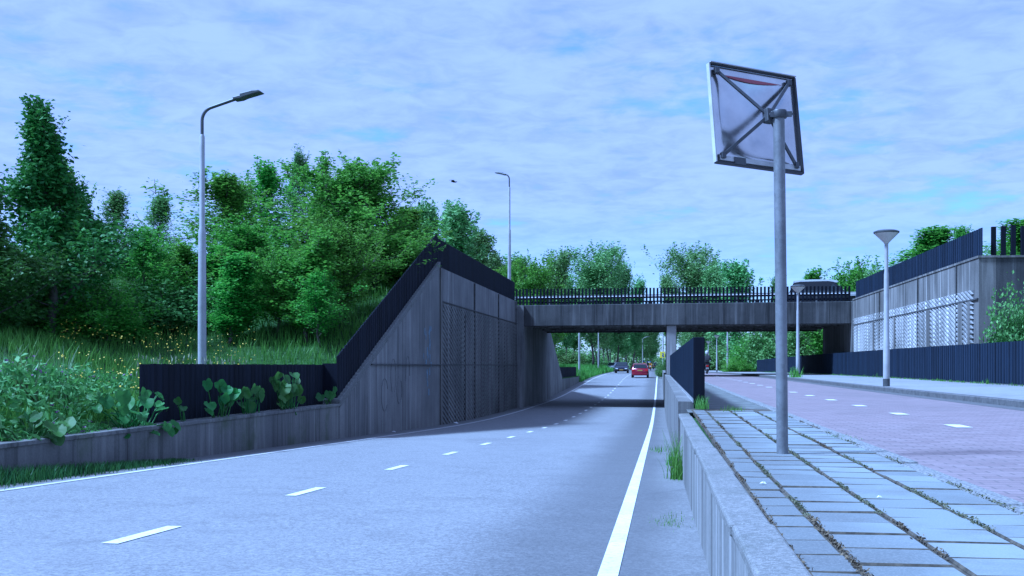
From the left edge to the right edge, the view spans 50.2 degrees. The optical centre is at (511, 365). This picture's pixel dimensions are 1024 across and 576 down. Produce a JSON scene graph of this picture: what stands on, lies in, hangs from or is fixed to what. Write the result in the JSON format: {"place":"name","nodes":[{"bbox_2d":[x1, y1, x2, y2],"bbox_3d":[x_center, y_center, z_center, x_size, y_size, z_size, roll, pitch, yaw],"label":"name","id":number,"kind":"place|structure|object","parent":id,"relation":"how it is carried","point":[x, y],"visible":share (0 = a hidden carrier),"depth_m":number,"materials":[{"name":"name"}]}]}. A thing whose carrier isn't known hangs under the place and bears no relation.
{"place":"outdoors","nodes":[
{"label":"outdoors","id":0,"kind":"place"},
{"bbox_2d":[0,368,709,575],"bbox_3d":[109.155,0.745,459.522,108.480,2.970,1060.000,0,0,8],"label":"road","id":1,"kind":"structure","parent":0,"point":[539,500],"depth_m":9.84,"materials":[{"name":"asphalt"}]},
{"bbox_2d":[0,458,201,489],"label":"verge grass","id":2,"kind":"structure","parent":1,"relation":"on","point":[37,473],"depth_m":13.40,"materials":[{"name":"plant"}]},
{"bbox_2d":[0,371,617,490],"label":"edge line","id":3,"kind":"object","parent":1,"relation":"on","point":[254,454],"visible":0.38,"depth_m":17.13,"materials":[{"name":"paint"}]},
{"bbox_2d":[103,377,625,543],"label":"line","id":4,"kind":"object","parent":1,"relation":"on","point":[139,535],"visible":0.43,"depth_m":8.12,"materials":[{"name":"paint"}]},
{"bbox_2d":[597,377,657,575],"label":"edge line","id":5,"kind":"object","parent":1,"relation":"on","point":[611,561],"visible":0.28,"depth_m":8.69,"materials":[{"name":"paint"}]},
{"bbox_2d":[631,364,649,377],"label":"car","id":6,"kind":"object","parent":1,"relation":"on","point":[640,369],"visible":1,"depth_m":115.19,"materials":[{"name":"red paint"}]},
{"bbox_2d":[659,428,682,479],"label":"weed tuft","id":7,"kind":"object","parent":1,"relation":"on","point":[676,471],"visible":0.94,"depth_m":13.44,"materials":[{"name":"green plant"}]},
{"bbox_2d":[0,264,718,447],"bbox_3d":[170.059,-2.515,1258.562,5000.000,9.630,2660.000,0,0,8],"label":"ground","id":8,"kind":"structure","parent":0,"point":[221,348],"depth_m":30.49,"materials":[{"name":"plant"}]},
{"bbox_2d":[0,338,58,406],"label":"reed tuft","id":9,"kind":"object","parent":8,"relation":"on","point":[20,386],"visible":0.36,"depth_m":15.46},
{"bbox_2d":[0,263,63,332],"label":"bush","id":10,"kind":"object","parent":8,"relation":"on","point":[19,316],"visible":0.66,"depth_m":28.59,"materials":[{"name":"green plant"}]},
{"bbox_2d":[0,411,75,445],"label":"butterbur plant","id":11,"kind":"object","parent":8,"relation":"on","point":[56,434],"visible":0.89,"depth_m":13.71,"materials":[{"name":"green plant"}]},
{"bbox_2d":[0,168,106,314],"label":"oak tree","id":12,"kind":"object","parent":8,"relation":"on","point":[13,274],"visible":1,"depth_m":27.05,"materials":[{"name":"green plant"}]},
{"bbox_2d":[25,344,94,404],"bbox_3d":[-6.525,0.110,16.030,1.056,0.921,1.127,0,0,8],"label":"reed tuft","id":13,"kind":"object","parent":8,"relation":"on","point":[59,367],"visible":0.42,"depth_m":15.95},
{"bbox_2d":[0,353,138,441],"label":"comfrey patch","id":14,"kind":"object","parent":8,"relation":"on","point":[68,388],"visible":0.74,"depth_m":15.10,"materials":[{"name":"green plant"}]},
{"bbox_2d":[12,244,127,332],"bbox_3d":[-14.120,-2.485,31.227,6.403,3.400,5.120,0,0,31],"label":"bush","id":15,"kind":"object","parent":8,"relation":"on","point":[90,283],"visible":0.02,"depth_m":30.89,"materials":[{"name":"green plant"}]},
{"bbox_2d":[0,93,146,336],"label":"oak tree","id":16,"kind":"object","parent":8,"relation":"on","point":[42,189],"visible":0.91,"depth_m":29.57,"materials":[{"name":"green plant"}]},
{"bbox_2d":[51,160,96,299],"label":"maple tree","id":17,"kind":"object","parent":8,"relation":"on","point":[92,192],"visible":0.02,"depth_m":32.09,"materials":[{"name":"green plant"}]},
{"bbox_2d":[43,245,130,307],"bbox_3d":[-13.418,-2.534,33.090,3.560,3.139,3.865,0,0,-14],"label":"bush","id":18,"kind":"object","parent":8,"relation":"on","point":[103,283],"visible":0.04,"depth_m":32.90,"materials":[{"name":"green plant"}]},
{"bbox_2d":[31,273,169,342],"bbox_3d":[-11.490,-1.570,30.827,3.293,2.183,4.212,0,0,31],"label":"bush","id":19,"kind":"object","parent":8,"relation":"on","point":[118,321],"visible":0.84,"depth_m":30.34,"materials":[{"name":"green plant"}]},
{"bbox_2d":[69,194,144,282],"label":"oak tree","id":20,"kind":"object","parent":8,"relation":"on","point":[90,214],"visible":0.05,"depth_m":35.88,"materials":[{"name":"green plant"}]},
{"bbox_2d":[95,187,144,258],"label":"birch tree","id":21,"kind":"object","parent":8,"relation":"on","point":[117,201],"visible":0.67,"depth_m":52.06,"materials":[{"name":"green plant"}]},
{"bbox_2d":[91,387,180,438],"bbox_3d":[-5.599,0.729,16.174,0.760,0.816,1.751,0,0,8],"label":"butterbur plant","id":22,"kind":"object","parent":8,"relation":"on","point":[126,406],"visible":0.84,"depth_m":15.98,"materials":[{"name":"green plant"}]},
{"bbox_2d":[104,224,193,307],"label":"maple tree","id":23,"kind":"object","parent":8,"relation":"on","point":[142,253],"visible":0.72,"depth_m":32.68,"materials":[{"name":"green plant"}]},
{"bbox_2d":[109,237,196,276],"bbox_3d":[-13.488,-3.940,39.918,5.514,1.840,5.077,0,0,22],"label":"bush","id":24,"kind":"object","parent":8,"relation":"on","point":[159,255],"visible":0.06,"depth_m":39.20,"materials":[{"name":"green plant"}]},
{"bbox_2d":[129,190,190,252],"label":"birch tree","id":25,"kind":"object","parent":8,"relation":"on","point":[159,207],"visible":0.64,"depth_m":54.53,"materials":[{"name":"green plant"}]},
{"bbox_2d":[0,404,339,474],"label":"retaining wall","id":26,"kind":"structure","parent":8,"relation":"on","point":[204,436],"depth_m":17.71,"materials":[{"name":"concrete"}]},
{"bbox_2d":[125,272,225,333],"bbox_3d":[-10.176,-1.863,33.167,3.770,1.961,3.968,0,0,32],"label":"bush","id":27,"kind":"object","parent":8,"relation":"on","point":[181,311],"visible":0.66,"depth_m":32.26,"materials":[{"name":"green plant"}]},
{"bbox_2d":[130,239,227,296],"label":"maple tree","id":28,"kind":"object","parent":8,"relation":"on","point":[186,253],"visible":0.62,"depth_m":33.85,"materials":[{"name":"green plant"}]},
{"bbox_2d":[137,245,237,310],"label":"maple tree","id":29,"kind":"object","parent":8,"relation":"on","point":[213,268],"visible":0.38,"depth_m":33.98,"materials":[{"name":"green plant"}]},
{"bbox_2d":[136,353,246,375],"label":"seed heads","id":30,"kind":"object","parent":8,"relation":"on","point":[232,361],"visible":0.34,"depth_m":21.01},
{"bbox_2d":[140,166,277,249],"bbox_3d":[-10.861,-5.143,40.062,5.122,4.130,3.865,0,0,-35],"label":"maple tree","id":31,"kind":"object","parent":8,"relation":"on","point":[226,187],"visible":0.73,"depth_m":39.61,"materials":[{"name":"green plant"}]},
{"bbox_2d":[202,378,240,417],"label":"butterbur plant","id":32,"kind":"object","parent":8,"relation":"on","point":[229,396],"visible":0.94,"depth_m":19.40,"materials":[{"name":"green plant"}]},
{"bbox_2d":[198,90,263,363],"bbox_3d":[-6.314,-2.473,24.511,1.516,7.346,0.260,0,0,8],"label":"street lamp","id":33,"kind":"object","parent":8,"relation":"on","point":[245,95],"visible":0.93,"depth_m":24.54,"materials":[{"name":"metal"}]},
{"bbox_2d":[169,212,308,292],"bbox_3d":[-8.352,-3.594,36.365,6.272,2.593,5.013,0,0,-12],"label":"maple tree","id":34,"kind":"object","parent":8,"relation":"on","point":[244,237],"visible":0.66,"depth_m":35.28,"materials":[{"name":"green plant"}]},
{"bbox_2d":[188,250,290,343],"bbox_3d":[-7.981,-1.890,31.468,2.710,2.856,2.502,0,0,34],"label":"maple tree","id":35,"kind":"object","parent":8,"relation":"on","point":[238,315],"visible":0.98,"depth_m":30.98,"materials":[{"name":"green plant"}]},
{"bbox_2d":[212,177,280,237],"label":"maple tree","id":36,"kind":"object","parent":8,"relation":"on","point":[253,205],"visible":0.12,"depth_m":42.26,"materials":[{"name":"green plant"}]},
{"bbox_2d":[237,383,264,413],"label":"butterbur plant","id":37,"kind":"object","parent":8,"relation":"on","point":[249,405],"visible":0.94,"depth_m":20.64,"materials":[{"name":"green plant"}]},
{"bbox_2d":[206,243,327,330],"bbox_3d":[-7.027,-2.280,31.780,3.815,2.749,3.064,0,0,-11],"label":"maple tree","id":38,"kind":"object","parent":8,"relation":"on","point":[277,256],"visible":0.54,"depth_m":31.64,"materials":[{"name":"green plant"}]},
{"bbox_2d":[240,155,310,247],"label":"maple tree","id":39,"kind":"object","parent":8,"relation":"on","point":[266,175],"visible":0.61,"depth_m":43.93,"materials":[{"name":"green plant"}]},
{"bbox_2d":[269,372,305,414],"bbox_3d":[-4.655,0.574,22.770,0.409,0.928,1.617,0,0,8],"label":"butterbur plant","id":40,"kind":"object","parent":8,"relation":"on","point":[286,389],"visible":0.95,"depth_m":22.42,"materials":[{"name":"green plant"}]},
{"bbox_2d":[269,143,311,255],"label":"larch tree","id":41,"kind":"object","parent":8,"relation":"on","point":[298,160],"visible":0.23,"depth_m":47.74,"materials":[{"name":"green plant"}]},
{"bbox_2d":[255,226,343,342],"bbox_3d":[-6.020,-2.278,31.429,2.845,3.487,2.533,0,0,-9],"label":"maple tree","id":42,"kind":"object","parent":8,"relation":"on","point":[320,250],"visible":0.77,"depth_m":31.03,"materials":[{"name":"green plant"}]},
{"bbox_2d":[284,269,367,346],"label":"maple tree","id":43,"kind":"object","parent":8,"relation":"on","point":[316,285],"visible":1,"depth_m":30.37,"materials":[{"name":"green plant"}]},
{"bbox_2d":[315,386,336,404],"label":"butterbur plant","id":44,"kind":"object","parent":8,"relation":"on","point":[330,395],"visible":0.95,"depth_m":25.50,"materials":[{"name":"green plant"}]},
{"bbox_2d":[256,189,398,256],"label":"maple tree","id":45,"kind":"object","parent":8,"relation":"on","point":[303,240],"visible":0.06,"depth_m":40.27,"materials":[{"name":"green plant"}]},
{"bbox_2d":[244,149,443,248],"bbox_3d":[-5.975,-5.332,37.743,7.492,4.460,5.705,0,0,12],"label":"maple tree","id":46,"kind":"object","parent":8,"relation":"on","point":[353,184],"visible":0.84,"depth_m":37.55,"materials":[{"name":"green plant"}]},
{"bbox_2d":[282,208,414,317],"bbox_3d":[-4.894,-3.000,33.159,4.237,3.348,3.435,0,0,12],"label":"maple tree","id":47,"kind":"object","parent":8,"relation":"on","point":[345,241],"visible":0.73,"depth_m":32.70,"materials":[{"name":"green plant"}]},
{"bbox_2d":[302,227,438,288],"bbox_3d":[-4.906,-3.500,36.231,4.795,2.037,5.612,0,0,-11],"label":"maple tree","id":48,"kind":"object","parent":8,"relation":"on","point":[389,269],"visible":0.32,"depth_m":35.44,"materials":[{"name":"green plant"}]},
{"bbox_2d":[363,182,413,234],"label":"maple tree","id":49,"kind":"object","parent":8,"relation":"on","point":[387,223],"visible":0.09,"depth_m":40.12,"materials":[{"name":"green plant"}]},
{"bbox_2d":[373,234,445,275],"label":"maple tree","id":50,"kind":"object","parent":8,"relation":"on","point":[414,252],"visible":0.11,"depth_m":36.72,"materials":[{"name":"green plant"}]},
{"bbox_2d":[385,204,452,262],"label":"maple tree","id":51,"kind":"object","parent":8,"relation":"on","point":[416,215],"visible":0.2,"depth_m":44.90,"materials":[{"name":"green plant"}]},
{"bbox_2d":[323,262,517,438],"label":"wing wall","id":52,"kind":"structure","parent":8,"relation":"on","point":[444,351],"depth_m":37.63,"materials":[{"name":"concrete"}]},
{"bbox_2d":[139,234,514,422],"bbox_3d":[-2.815,-1.731,37.471,0.366,5.662,41.514,0,0,8],"label":"board fence","id":53,"kind":"object","parent":52,"relation":"on","point":[172,382],"visible":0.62,"depth_m":25.31,"materials":[{"name":"wood"}]},
{"bbox_2d":[415,196,442,241],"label":"poplar tree","id":54,"kind":"object","parent":8,"relation":"on","point":[430,212],"visible":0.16,"depth_m":103.61,"materials":[{"name":"green plant"}]},
{"bbox_2d":[426,198,489,261],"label":"poplar tree","id":55,"kind":"object","parent":8,"relation":"on","point":[458,224],"visible":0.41,"depth_m":99.52,"materials":[{"name":"green plant"}]},
{"bbox_2d":[465,227,505,273],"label":"poplar tree","id":56,"kind":"object","parent":8,"relation":"on","point":[489,243],"visible":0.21,"depth_m":107.56,"materials":[{"name":"green plant"}]},
{"bbox_2d":[495,172,510,279],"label":"street lamp","id":57,"kind":"object","parent":8,"relation":"on","point":[509,251],"visible":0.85,"depth_m":59.94,"materials":[{"name":"metal"}]},
{"bbox_2d":[497,251,532,292],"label":"poplar tree","id":58,"kind":"object","parent":8,"relation":"on","point":[520,257],"visible":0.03,"depth_m":140.79,"materials":[{"name":"green plant"}]},
{"bbox_2d":[500,248,570,354],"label":"maple tree","id":59,"kind":"object","parent":8,"relation":"on","point":[538,277],"visible":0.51,"depth_m":91.61,"materials":[{"name":"green plant"}]},
{"bbox_2d":[544,246,577,347],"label":"poplar tree","id":60,"kind":"object","parent":8,"relation":"on","point":[562,262],"visible":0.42,"depth_m":150.92,"materials":[{"name":"green plant"}]},
{"bbox_2d":[550,333,578,395],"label":"wing wall","id":61,"kind":"structure","parent":8,"relation":"on","point":[558,383],"depth_m":79.87,"materials":[{"name":"concrete"}]},
{"bbox_2d":[560,272,577,354],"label":"poplar tree","id":62,"kind":"object","parent":8,"relation":"on","point":[565,342],"visible":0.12,"depth_m":178.62,"materials":[{"name":"green plant"}]},
{"bbox_2d":[557,348,590,364],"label":"bush","id":63,"kind":"object","parent":8,"relation":"on","point":[563,359],"visible":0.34,"depth_m":169.62,"materials":[{"name":"green plant"}]},
{"bbox_2d":[559,363,614,381],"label":"verge grass","id":64,"kind":"structure","parent":8,"relation":"on","point":[587,371],"depth_m":124.91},
{"bbox_2d":[565,239,643,363],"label":"poplar tree","id":65,"kind":"object","parent":8,"relation":"on","point":[595,274],"visible":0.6,"depth_m":181.22,"materials":[{"name":"green plant"}]},
{"bbox_2d":[609,262,635,361],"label":"poplar tree","id":66,"kind":"object","parent":8,"relation":"on","point":[618,339],"visible":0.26,"depth_m":208.04,"materials":[{"name":"green plant"}]},
{"bbox_2d":[626,276,646,369],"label":"poplar tree","id":67,"kind":"object","parent":8,"relation":"on","point":[634,342],"visible":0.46,"depth_m":249.38,"materials":[{"name":"green plant"}]},
{"bbox_2d":[557,333,754,366],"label":"wood","id":68,"kind":"object","parent":8,"relation":"on","point":[629,359],"visible":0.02,"depth_m":436.84,"materials":[{"name":"green plant"}]},
{"bbox_2d":[658,271,682,346],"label":"poplar tree","id":69,"kind":"object","parent":8,"relation":"on","point":[664,282],"visible":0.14,"depth_m":239.57,"materials":[{"name":"green plant"}]},
{"bbox_2d":[662,370,696,460],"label":"retaining wall","id":70,"kind":"structure","parent":8,"relation":"on","point":[677,400],"depth_m":20.62,"materials":[{"name":"concrete"}]},
{"bbox_2d":[670,337,704,407],"bbox_3d":[4.793,0.059,31.587,0.160,1.021,34.088,0,0,8],"label":"board fence","id":71,"kind":"object","parent":70,"relation":"on","point":[687,367],"visible":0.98,"depth_m":15.46,"materials":[{"name":"wood"}]},
{"bbox_2d":[517,301,852,407],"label":"bridge","id":72,"kind":"structure","parent":8,"relation":"on","point":[537,325],"depth_m":57.89,"materials":[{"name":"concrete"}]},
{"bbox_2d":[515,286,849,304],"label":"bridge railing","id":73,"kind":"object","parent":72,"relation":"on","point":[814,295],"visible":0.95,"depth_m":56.96,"materials":[{"name":"metal"}]},
{"bbox_2d":[641,241,733,346],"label":"poplar tree","id":74,"kind":"object","parent":8,"relation":"on","point":[688,267],"visible":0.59,"depth_m":210.58,"materials":[{"name":"green plant"}]},
{"bbox_2d":[692,261,725,347],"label":"poplar tree","id":75,"kind":"object","parent":8,"relation":"on","point":[711,278],"visible":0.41,"depth_m":190.96,"materials":[{"name":"green plant"}]},
{"bbox_2d":[705,341,728,370],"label":"bush","id":76,"kind":"object","parent":8,"relation":"on","point":[720,356],"visible":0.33,"depth_m":185.89,"materials":[{"name":"green plant"}]},
{"bbox_2d":[708,259,764,364],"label":"poplar tree","id":77,"kind":"object","parent":8,"relation":"on","point":[740,276],"visible":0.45,"depth_m":119.66,"materials":[{"name":"green plant"}]},
{"bbox_2d":[720,356,756,371],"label":"bush","id":78,"kind":"object","parent":8,"relation":"on","point":[734,367],"visible":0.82,"depth_m":104.67,"materials":[{"name":"green plant"}]},
{"bbox_2d":[724,332,756,371],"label":"bush","id":79,"kind":"object","parent":8,"relation":"on","point":[736,351],"visible":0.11,"depth_m":108.20,"materials":[{"name":"green plant"}]},
{"bbox_2d":[678,413,811,575],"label":"parapet wall","id":80,"kind":"structure","parent":8,"relation":"on","point":[739,534],"depth_m":5.00,"materials":[{"name":"concrete"}]},
{"bbox_2d":[706,61,803,453],"bbox_3d":[1.718,-0.694,7.474,0.762,2.778,0.342,0,0,-24],"label":"traffic mirror","id":81,"kind":"object","parent":8,"relation":"on","point":[754,119],"visible":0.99,"depth_m":7.47,"materials":[{"name":"metal"}]},
{"bbox_2d":[734,300,789,371],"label":"bush","id":82,"kind":"object","parent":8,"relation":"on","point":[762,350],"visible":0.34,"depth_m":104.95,"materials":[{"name":"green plant"}]},
{"bbox_2d":[767,331,817,357],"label":"bush","id":83,"kind":"object","parent":8,"relation":"on","point":[791,344],"visible":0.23,"depth_m":99.02,"materials":[{"name":"green plant"}]},
{"bbox_2d":[800,265,833,353],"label":"maple tree","id":84,"kind":"object","parent":8,"relation":"on","point":[818,343],"visible":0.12,"depth_m":93.94,"materials":[{"name":"green plant"}]},
{"bbox_2d":[804,255,879,348],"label":"maple tree","id":85,"kind":"object","parent":8,"relation":"on","point":[852,277],"visible":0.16,"depth_m":74.38,"materials":[{"name":"green plant"}]},
{"bbox_2d":[705,382,1023,514],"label":"path edging","id":86,"kind":"object","parent":8,"relation":"on","point":[940,476],"visible":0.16,"depth_m":6.59,"materials":[{"name":"concrete"}]},
{"bbox_2d":[705,372,1023,410],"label":"kerb","id":87,"kind":"structure","parent":8,"relation":"on","point":[992,400],"depth_m":21.50,"materials":[{"name":"concrete"}]},
{"bbox_2d":[872,225,990,266],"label":"maple tree","id":88,"kind":"object","parent":8,"relation":"on","point":[928,240],"visible":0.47,"depth_m":51.36,"materials":[{"name":"green plant"}]},
{"bbox_2d":[852,255,1023,351],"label":"retaining wall","id":89,"kind":"structure","parent":8,"relation":"on","point":[947,305],"depth_m":37.43,"materials":[{"name":"concrete"}]},
{"bbox_2d":[856,228,982,297],"bbox_3d":[15.722,-3.778,43.871,0.040,0.856,21.562,0,0,8],"label":"board fence","id":90,"kind":"object","parent":89,"relation":"on","point":[963,247],"visible":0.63,"depth_m":39.61,"materials":[{"name":"wood"}]},
{"bbox_2d":[991,225,1023,254],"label":"bar fence","id":91,"kind":"object","parent":89,"relation":"on","point":[1003,240],"visible":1,"depth_m":33.24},
{"bbox_2d":[942,224,974,240],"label":"maple tree","id":92,"kind":"object","parent":8,"relation":"on","point":[959,232],"visible":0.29,"depth_m":45.90,"materials":[{"name":"green plant"}]},
{"bbox_2d":[979,270,1023,343],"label":"bush","id":93,"kind":"object","parent":8,"relation":"on","point":[1011,329],"visible":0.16,"depth_m":30.74,"materials":[{"name":"green plant"}]},
{"bbox_2d":[983,218,1023,254],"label":"maple tree","id":94,"kind":"object","parent":8,"relation":"on","point":[1016,222],"visible":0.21,"depth_m":40.48,"materials":[{"name":"green plant"}]},
{"bbox_2d":[0,0,1023,363],"label":"sky","id":95,"kind":"structure","parent":0,"point":[596,113],"materials":[{"name":"blue"}]},
{"bbox_2d":[686,384,764,411],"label":"footpath","id":96,"kind":"structure","parent":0,"point":[719,399],"depth_m":18.23,"materials":[{"name":"concrete"}]},
{"bbox_2d":[693,410,1023,575],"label":"sidewalk tiles","id":97,"kind":"object","parent":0,"point":[875,543],"visible":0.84,"depth_m":4.57,"materials":[{"name":"concrete"}]},
{"bbox_2d":[695,411,948,575],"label":"joint moss","id":98,"kind":"object","parent":97,"relation":"on","point":[855,565],"visible":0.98,"depth_m":4.05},
{"bbox_2d":[691,409,969,575],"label":"joint soil","id":99,"kind":"structure","parent":97,"relation":"on","point":[825,538],"depth_m":5.54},
{"bbox_2d":[707,410,1023,531],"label":"joint weeds","id":100,"kind":"object","parent":97,"relation":"on","point":[859,497],"visible":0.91,"depth_m":5.13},
{"bbox_2d":[705,373,1023,502],"bbox_3d":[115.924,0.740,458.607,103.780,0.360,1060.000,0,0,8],"label":"bike path","id":101,"kind":"structure","parent":0,"point":[985,449],"depth_m":11.08,"materials":[{"name":"asphalt"}]},
{"bbox_2d":[718,373,1023,410],"bbox_3d":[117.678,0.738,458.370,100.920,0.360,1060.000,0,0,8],"label":"gutter","id":102,"kind":"object","parent":101,"relation":"on","point":[977,403],"visible":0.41,"depth_m":20.47,"materials":[{"name":"concrete"}]},
{"bbox_2d":[705,370,1023,399],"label":"sidewalk","id":103,"kind":"structure","parent":0,"point":[1008,391],"depth_m":27.40,"materials":[{"name":"concrete"}]},
{"bbox_2d":[790,285,804,375],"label":"path lamp","id":104,"kind":"object","parent":103,"relation":"on","point":[797,289],"visible":0.94,"depth_m":44.55,"materials":[{"name":"metal"}]},
{"bbox_2d":[873,229,899,385],"bbox_3d":[9.006,-1.340,26.300,0.600,3.880,0.600,0,0,8],"label":"path lamp","id":105,"kind":"object","parent":103,"relation":"on","point":[885,236],"visible":0.98,"depth_m":26.25,"materials":[{"name":"metal"}]},
{"bbox_2d":[757,341,1023,385],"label":"board fence","id":106,"kind":"object","parent":103,"relation":"on","point":[1002,363],"visible":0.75,"depth_m":35.25,"materials":[{"name":"wood"}]},
{"bbox_2d":[769,371,1022,386],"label":"fence weeds","id":107,"kind":"object","parent":103,"relation":"on","point":[987,381],"visible":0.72,"depth_m":36.76,"materials":[{"name":"green plant"}]},
{"label":"upper road","id":108,"kind":"structure","parent":0,"visible":0},
{"bbox_2d":[515,292,855,304],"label":"guard rail","id":109,"kind":"object","parent":108,"relation":"on","point":[852,293],"visible":0.07,"depth_m":58.10,"materials":[{"name":"metal"}]},
{"bbox_2d":[789,279,855,301],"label":"car","id":110,"kind":"object","parent":108,"relation":"on","point":[819,283],"visible":0.1,"depth_m":61.38,"materials":[{"name":"black paint"}]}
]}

